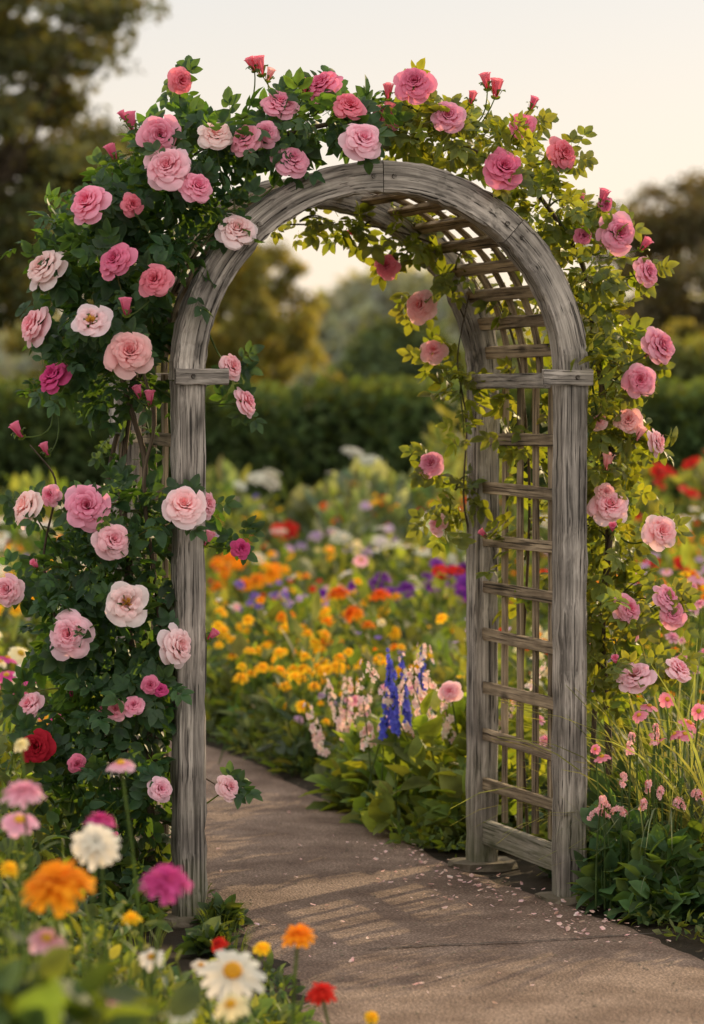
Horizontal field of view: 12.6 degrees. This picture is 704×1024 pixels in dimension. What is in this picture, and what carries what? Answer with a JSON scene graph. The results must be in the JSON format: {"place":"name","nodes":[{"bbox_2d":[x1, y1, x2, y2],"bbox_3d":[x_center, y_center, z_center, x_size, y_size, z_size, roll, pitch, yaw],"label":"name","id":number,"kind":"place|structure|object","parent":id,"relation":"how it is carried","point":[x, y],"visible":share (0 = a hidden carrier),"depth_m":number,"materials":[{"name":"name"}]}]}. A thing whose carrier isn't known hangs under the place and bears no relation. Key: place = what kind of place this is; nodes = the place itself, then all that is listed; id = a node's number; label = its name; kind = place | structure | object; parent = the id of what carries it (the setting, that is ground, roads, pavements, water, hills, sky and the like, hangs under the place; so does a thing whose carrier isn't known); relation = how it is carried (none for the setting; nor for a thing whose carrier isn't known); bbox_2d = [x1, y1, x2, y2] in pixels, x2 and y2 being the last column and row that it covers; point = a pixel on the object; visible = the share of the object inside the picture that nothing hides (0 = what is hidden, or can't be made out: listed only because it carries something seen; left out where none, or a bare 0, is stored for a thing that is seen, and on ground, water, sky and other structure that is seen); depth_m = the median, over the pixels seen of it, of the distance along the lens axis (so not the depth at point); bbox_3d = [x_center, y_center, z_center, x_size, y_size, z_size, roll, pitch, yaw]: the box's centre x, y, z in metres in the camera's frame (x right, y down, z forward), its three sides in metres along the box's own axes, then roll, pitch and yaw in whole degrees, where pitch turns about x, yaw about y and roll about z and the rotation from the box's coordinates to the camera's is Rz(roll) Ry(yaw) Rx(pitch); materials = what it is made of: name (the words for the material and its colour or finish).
{"place":"outdoors","nodes":[
{"label":"outdoors","id":0,"kind":"place"},
{"bbox_2d":[0,312,216,403],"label":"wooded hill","id":1,"kind":"structure","parent":0,"point":[13,366],"depth_m":182.76,"materials":[{"name":"green plant"}]},
{"bbox_2d":[0,604,703,1021],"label":"soil ground","id":2,"kind":"structure","parent":0,"point":[526,874],"depth_m":9.96,"materials":[{"name":"brown soil"}]},
{"bbox_2d":[0,706,255,1005],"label":"leafy border","id":3,"kind":"object","parent":2,"relation":"on","point":[218,916],"visible":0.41,"depth_m":9.81,"materials":[{"name":"green plant"}]},
{"bbox_2d":[0,738,378,1023],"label":"foreground flowers","id":4,"kind":"object","parent":2,"relation":"on","point":[30,994],"visible":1,"depth_m":6.62,"materials":[{"name":"multicoloured plant"}]},
{"bbox_2d":[0,55,419,903],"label":"climbing rose","id":5,"kind":"object","parent":2,"relation":"on","point":[124,217],"visible":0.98,"depth_m":9.88,"materials":[{"name":"green plant"}]},
{"bbox_2d":[216,629,432,769],"bbox_3d":[-0.180,0.874,14.593,1.118,0.598,2.019,0,2,0],"label":"marigold bush","id":6,"kind":"object","parent":2,"relation":"on","point":[254,682],"visible":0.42,"depth_m":14.60,"materials":[{"name":"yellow plant"}]},
{"bbox_2d":[96,160,603,927],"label":"garden arch","id":7,"kind":"structure","parent":2,"relation":"on","point":[490,220],"depth_m":10.30,"materials":[{"name":"grey wood"}]},
{"bbox_2d":[0,435,703,860],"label":"flower bed","id":8,"kind":"object","parent":2,"relation":"on","point":[266,605],"visible":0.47,"depth_m":16.92,"materials":[{"name":"multicoloured plant"}]},
{"bbox_2d":[0,395,703,584],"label":"garden shrubs","id":9,"kind":"object","parent":2,"relation":"on","point":[303,505],"visible":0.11,"depth_m":26.59,"materials":[{"name":"green plant"}]},
{"bbox_2d":[340,645,439,831],"bbox_3d":[0.161,0.854,12.096,0.417,0.694,0.461,0,2,0],"label":"delphinium","id":10,"kind":"object","parent":2,"relation":"on","point":[393,723],"visible":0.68,"depth_m":12.04,"materials":[{"name":"blue plant"}]},
{"bbox_2d":[299,686,547,851],"bbox_3d":[0.331,0.947,12.112,0.758,0.741,1.623,-1,2,-17],"label":"leafy bush","id":11,"kind":"object","parent":2,"relation":"on","point":[415,756],"visible":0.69,"depth_m":11.84,"materials":[{"name":"green plant"}]},
{"bbox_2d":[438,680,462,734],"bbox_3d":[0.387,0.774,11.763,0.135,0.301,0.087,-2,3,-41],"label":"garden rose","id":12,"kind":"object","parent":11,"relation":"on","point":[452,691],"visible":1,"depth_m":11.73,"materials":[{"name":"pink plant"}]},
{"bbox_2d":[303,643,547,826],"bbox_3d":[0.125,0.839,12.284,0.581,0.693,1.320,-1,2,-36],"label":"astilbe plant","id":13,"kind":"object","parent":2,"relation":"on","point":[318,738],"visible":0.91,"depth_m":12.02,"materials":[{"name":"pink plant"}]},
{"bbox_2d":[206,724,703,1023],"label":"edging plants","id":14,"kind":"object","parent":2,"relation":"on","point":[281,980],"visible":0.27,"depth_m":9.63,"materials":[{"name":"green plant"}]},
{"bbox_2d":[270,58,703,841],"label":"climbing rose","id":15,"kind":"object","parent":2,"relation":"on","point":[620,432],"visible":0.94,"depth_m":10.43,"materials":[{"name":"green plant"}]},
{"bbox_2d":[450,635,703,898],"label":"ornamental grass","id":16,"kind":"object","parent":2,"relation":"on","point":[698,807],"depth_m":10.38,"materials":[{"name":"green plant"}]},
{"bbox_2d":[538,574,703,924],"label":"border plants","id":17,"kind":"object","parent":2,"relation":"on","point":[683,856],"visible":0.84,"depth_m":10.09,"materials":[{"name":"green plant"}]},
{"bbox_2d":[0,0,703,335],"label":"sky","id":18,"kind":"structure","parent":0,"point":[632,71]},
{"bbox_2d":[37,718,703,1023],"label":"garden path","id":19,"kind":"structure","parent":0,"point":[611,996],"depth_m":9.66,"materials":[{"name":"brown concrete"}]},
{"bbox_2d":[205,754,703,1023],"bbox_3d":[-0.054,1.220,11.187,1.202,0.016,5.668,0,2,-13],"label":"fallen petals","id":20,"kind":"object","parent":19,"relation":"on","point":[568,927],"visible":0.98,"depth_m":10.20,"materials":[{"name":"plant"}]},
{"bbox_2d":[370,932,673,948],"bbox_3d":[0.690,1.321,8.467,1.420,0.001,2.437,0,2,0],"label":"path joint","id":21,"kind":"object","parent":19,"relation":"on","point":[506,942],"visible":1,"depth_m":9.49,"materials":[{"name":"brown"}]},
{"bbox_2d":[265,256,533,409],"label":"wooded hill","id":22,"kind":"structure","parent":0,"point":[356,304],"depth_m":175.93,"materials":[{"name":"green plant"}]},
{"bbox_2d":[527,288,703,368],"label":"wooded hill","id":23,"kind":"structure","parent":0,"point":[587,330],"depth_m":197.91,"materials":[{"name":"green plant"}]},
{"label":"ground","id":24,"kind":"structure","parent":0,"visible":0},
{"bbox_2d":[0,0,170,334],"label":"oak tree","id":25,"kind":"object","parent":24,"relation":"on","point":[37,51],"visible":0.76,"depth_m":42.39,"materials":[{"name":"green plant"}]},
{"bbox_2d":[0,263,216,405],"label":"tree","id":26,"kind":"object","parent":24,"relation":"on","point":[18,344],"visible":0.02,"depth_m":51.51,"materials":[{"name":"green plant"}]},
{"bbox_2d":[172,236,345,409],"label":"tree","id":27,"kind":"object","parent":24,"relation":"on","point":[252,300],"visible":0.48,"depth_m":55.29,"materials":[{"name":"green plant"}]},
{"bbox_2d":[0,362,703,551],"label":"hedge","id":28,"kind":"object","parent":24,"relation":"on","point":[314,439],"visible":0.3,"depth_m":29.98,"materials":[{"name":"green plant"}]},
{"bbox_2d":[323,313,466,406],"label":"clipped shrub","id":29,"kind":"object","parent":24,"relation":"on","point":[377,346],"visible":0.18,"depth_m":69.20,"materials":[{"name":"green plant"}]},
{"bbox_2d":[461,340,518,395],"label":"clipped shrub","id":30,"kind":"object","parent":24,"relation":"on","point":[514,362],"visible":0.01,"depth_m":77.42,"materials":[{"name":"green plant"}]},
{"bbox_2d":[519,332,703,404],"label":"hedge","id":31,"kind":"object","parent":24,"relation":"on","point":[689,353],"visible":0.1,"depth_m":33.96,"materials":[{"name":"green plant"}]},
{"bbox_2d":[563,168,703,338],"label":"oak tree","id":32,"kind":"object","parent":24,"relation":"on","point":[677,230],"visible":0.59,"depth_m":59.40,"materials":[{"name":"green plant"}]},
{"bbox_2d":[662,318,703,362],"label":"tree","id":33,"kind":"object","parent":24,"relation":"on","point":[684,329],"visible":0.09,"depth_m":49.83,"materials":[{"name":"green plant"}]}
]}

